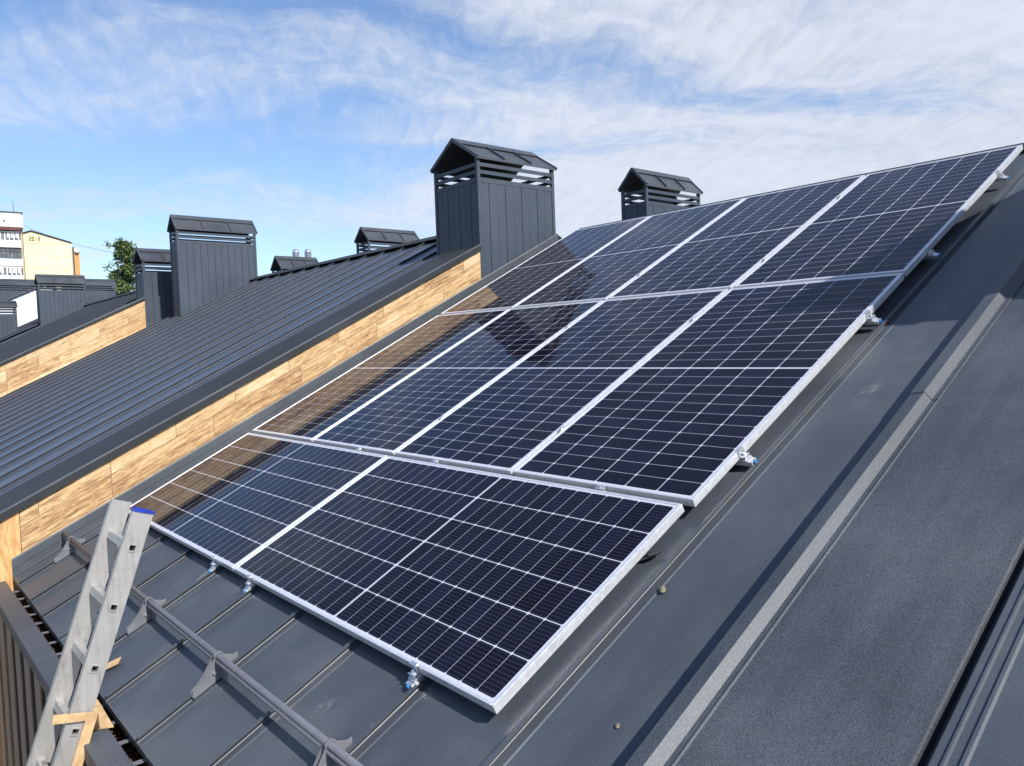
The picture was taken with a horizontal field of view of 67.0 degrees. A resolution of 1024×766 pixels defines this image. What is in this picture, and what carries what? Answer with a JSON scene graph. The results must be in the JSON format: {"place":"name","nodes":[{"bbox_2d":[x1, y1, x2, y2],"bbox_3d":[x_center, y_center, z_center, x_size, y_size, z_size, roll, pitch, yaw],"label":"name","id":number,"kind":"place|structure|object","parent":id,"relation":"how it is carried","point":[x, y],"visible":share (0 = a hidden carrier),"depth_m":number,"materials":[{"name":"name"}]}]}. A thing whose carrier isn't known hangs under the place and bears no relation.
{"place":"outdoors","nodes":[
{"label":"outdoors","id":0,"kind":"place"},
{"bbox_2d":[0,301,39,342],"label":"terraced house","id":1,"kind":"structure","parent":0,"point":[9,328],"depth_m":21.85,"materials":[{"name":"metal"}]},
{"bbox_2d":[0,206,80,290],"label":"apartment building","id":2,"kind":"structure","parent":0,"point":[29,254],"depth_m":165.22,"materials":[{"name":"beige paint"}]},
{"bbox_2d":[0,231,20,239],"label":"balcony window","id":3,"kind":"structure","parent":2,"relation":"in","point":[4,235],"depth_m":159.49,"materials":[{"name":"white glass"}]},
{"bbox_2d":[0,248,21,258],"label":"balcony window","id":4,"kind":"structure","parent":2,"relation":"in","point":[8,253],"depth_m":159.57,"materials":[{"name":"grey glass"}]},
{"bbox_2d":[0,266,22,274],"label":"balcony window","id":5,"kind":"structure","parent":2,"relation":"in","point":[3,270],"depth_m":159.65,"materials":[{"name":"white glass"}]},
{"bbox_2d":[0,279,116,326],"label":"terraced house","id":6,"kind":"structure","parent":0,"point":[22,293],"depth_m":26.72,"materials":[{"name":"metal"}]},
{"bbox_2d":[0,248,317,396],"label":"terraced house","id":7,"kind":"structure","parent":0,"point":[74,326],"depth_m":14.32,"materials":[{"name":"grey wood"}]},
{"bbox_2d":[292,249,298,256],"bbox_3d":[-5.036,-1.844,18.217,0.156,2.607,0.156,-4,4,-40],"label":"flue pipe","id":8,"kind":"object","parent":7,"relation":"attached to","point":[295,252],"visible":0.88,"depth_m":18.09,"materials":[{"name":"silver metal"}]},
{"bbox_2d":[304,249,311,256],"bbox_3d":[-4.758,-1.855,18.246,0.156,2.607,0.156,-4,4,-40],"label":"flue pipe","id":9,"kind":"object","parent":7,"relation":"attached to","point":[307,252],"visible":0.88,"depth_m":18.12,"materials":[{"name":"silver metal"}]},
{"bbox_2d":[0,138,702,765],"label":"terraced house","id":10,"kind":"structure","parent":0,"point":[232,342],"depth_m":8.17,"materials":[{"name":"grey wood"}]},
{"bbox_2d":[0,0,1023,290],"label":"sky","id":11,"kind":"structure","parent":0,"point":[313,123],"materials":[{"name":"blue"}]},
{"bbox_2d":[659,586,665,593],"bbox_3d":[0.511,0.703,2.629,0.024,0.017,0.033,-1,29,21],"label":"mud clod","id":12,"kind":"object","parent":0,"point":[662,589],"visible":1,"depth_m":2.62,"materials":[{"name":"beige soil"}]},
{"label":"ground","id":13,"kind":"structure","parent":0,"visible":0},
{"bbox_2d":[103,237,139,295],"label":"tree","id":14,"kind":"object","parent":13,"relation":"on","point":[123,276],"visible":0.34,"depth_m":59.40,"materials":[{"name":"green plant"}]},
{"bbox_2d":[0,143,1023,765],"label":"terraced house","id":15,"kind":"structure","parent":13,"relation":"on","point":[836,569],"depth_m":2.60,"materials":[{"name":"metal"}]},
{"bbox_2d":[14,590,147,765],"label":"gutter","id":16,"kind":"object","parent":15,"relation":"on","point":[115,727],"visible":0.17,"depth_m":4.00,"materials":[{"name":"black metal"}]},
{"bbox_2d":[26,499,154,765],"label":"ladder","id":17,"kind":"object","parent":15,"relation":"attached to","point":[93,658],"visible":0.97,"depth_m":3.19,"materials":[{"name":"metal"}]},
{"bbox_2d":[52,699,113,765],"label":"wooden bracket","id":18,"kind":"object","parent":17,"relation":"on","point":[97,718],"visible":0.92,"depth_m":3.03,"materials":[{"name":"beige wood"}]},
{"bbox_2d":[106,657,120,668],"bbox_3d":[-1.900,1.327,3.612,0.125,0.055,0.067,-3,3,-16],"label":"cardboard scrap","id":19,"kind":"object","parent":15,"relation":"on","point":[113,663],"visible":0.36,"depth_m":3.62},
{"bbox_2d":[54,531,363,765],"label":"snow guard","id":20,"kind":"object","parent":15,"relation":"on","point":[332,752],"visible":0.99,"depth_m":3.13,"materials":[{"name":"grey paint"}]},
{"bbox_2d":[208,556,219,572],"bbox_3d":[-1.609,0.975,4.160,0.082,0.064,0.042,-37,23,-34],"label":"panel clamp","id":21,"kind":"object","parent":15,"relation":"attached to","point":[214,564],"visible":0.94,"depth_m":4.15,"materials":[{"name":"metal"}]},
{"bbox_2d":[243,574,256,592],"bbox_3d":[-1.292,0.982,3.787,0.082,0.064,0.042,-37,23,-34],"label":"panel clamp","id":22,"kind":"object","parent":15,"relation":"attached to","point":[250,584],"visible":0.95,"depth_m":3.78,"materials":[{"name":"silver metal"}]},
{"bbox_2d":[128,433,387,572],"bbox_3d":[-1.757,0.684,5.056,1.051,0.035,2.105,-37,23,-34],"label":"solar panel","id":23,"kind":"object","parent":15,"relation":"on","point":[232,506],"visible":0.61,"depth_m":4.83,"materials":[{"name":"glass"}]},
{"bbox_2d":[252,309,509,442],"bbox_3d":[-1.041,-0.110,6.345,2.060,0.035,1.050,-37,23,-34],"label":"solar panel","id":24,"kind":"object","parent":15,"relation":"on","point":[316,413],"visible":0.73,"depth_m":6.24,"materials":[{"name":"glass"}]},
{"bbox_2d":[406,660,423,688],"bbox_3d":[-0.341,1.004,2.666,0.082,0.064,0.042,-37,23,-34],"label":"panel clamp","id":25,"kind":"object","parent":15,"relation":"attached to","point":[415,675],"visible":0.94,"depth_m":2.66,"materials":[{"name":"silver metal"}]},
{"bbox_2d":[313,300,602,456],"bbox_3d":[-0.348,-0.094,5.529,2.060,0.035,1.050,-37,23,-34],"label":"solar panel","id":26,"kind":"object","parent":15,"relation":"attached to","point":[397,417],"visible":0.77,"depth_m":5.41,"materials":[{"name":"glass"}]},
{"bbox_2d":[234,456,683,713],"bbox_3d":[-0.382,0.716,3.436,1.051,0.035,2.105,-37,23,-34],"label":"solar panel","id":27,"kind":"object","parent":15,"relation":"on","point":[490,591],"visible":1,"depth_m":3.12,"materials":[{"name":"glass"}]},
{"bbox_2d":[441,216,649,314],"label":"solar panel","id":28,"kind":"object","parent":15,"relation":"on","point":[513,287],"visible":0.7,"depth_m":7.41,"materials":[{"name":"glass"}]},
{"bbox_2d":[395,289,728,475],"bbox_3d":[0.344,-0.078,4.713,2.060,0.035,1.050,-37,23,-34],"label":"solar panel","id":29,"kind":"object","parent":15,"relation":"attached to","point":[510,421],"visible":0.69,"depth_m":4.57,"materials":[{"name":"glass"}]},
{"bbox_2d":[595,485,605,490],"bbox_3d":[0.382,0.464,3.268,0.026,0.069,0.044,-37,23,-34],"label":"panel clamp","id":30,"kind":"object","parent":15,"relation":"attached to","point":[600,487],"visible":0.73,"depth_m":3.25,"materials":[{"name":"metal"}]},
{"bbox_2d":[514,198,744,307],"bbox_3d":[1.046,-1.128,6.691,2.060,0.035,1.050,-37,23,-34],"label":"solar panel","id":31,"kind":"object","parent":15,"relation":"on","point":[612,268],"visible":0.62,"depth_m":6.59,"materials":[{"name":"glass"}]},
{"bbox_2d":[641,549,661,558],"bbox_3d":[0.499,0.622,2.800,0.086,0.035,0.023,-2,3,2],"label":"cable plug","id":32,"kind":"object","parent":15,"relation":"attached to","point":[651,554],"visible":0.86,"depth_m":2.80,"materials":[{"name":"black plastic"}]},
{"bbox_2d":[513,273,903,506],"bbox_3d":[1.036,-0.062,3.896,2.060,0.035,1.050,-37,23,-34],"label":"solar panel","id":33,"kind":"object","parent":15,"relation":"on","point":[685,413],"visible":0.91,"depth_m":3.72,"materials":[{"name":"glass"}]},
{"bbox_2d":[608,175,864,299],"bbox_3d":[1.738,-1.112,5.875,2.060,0.035,1.050,-37,23,-34],"label":"solar panel","id":34,"kind":"object","parent":15,"relation":"attached to","point":[734,245],"visible":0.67,"depth_m":5.76,"materials":[{"name":"glass"}]},
{"bbox_2d":[735,446,756,465],"bbox_3d":[0.938,0.292,3.108,0.042,0.064,0.082,-37,23,-34],"label":"panel clamp","id":35,"kind":"object","parent":15,"relation":"attached to","point":[746,458],"visible":0.98,"depth_m":3.10,"materials":[{"name":"silver metal"}]},
{"bbox_2d":[863,310,881,324],"bbox_3d":[1.769,-0.324,3.800,0.042,0.064,0.082,-37,23,-34],"label":"panel clamp","id":36,"kind":"object","parent":15,"relation":"attached to","point":[872,319],"visible":0.97,"depth_m":3.80,"materials":[{"name":"silver metal"}]},
{"bbox_2d":[733,145,1022,287],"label":"solar panel","id":37,"kind":"object","parent":15,"relation":"attached to","point":[895,221],"visible":0.88,"depth_m":4.92,"materials":[{"name":"glass"}]},
{"bbox_2d":[923,246,940,258],"bbox_3d":[2.303,-0.720,4.245,0.042,0.064,0.082,-37,23,-34],"label":"panel clamp","id":38,"kind":"object","parent":15,"relation":"attached to","point":[931,254],"visible":0.94,"depth_m":4.24,"materials":[{"name":"silver metal"}]},
{"bbox_2d":[994,170,1009,181],"bbox_3d":[3.118,-1.324,4.925,0.042,0.064,0.082,-37,23,-34],"label":"panel clamp","id":39,"kind":"object","parent":15,"relation":"attached to","point":[1001,177],"visible":0.96,"depth_m":4.92,"materials":[{"name":"silver metal"}]}
]}

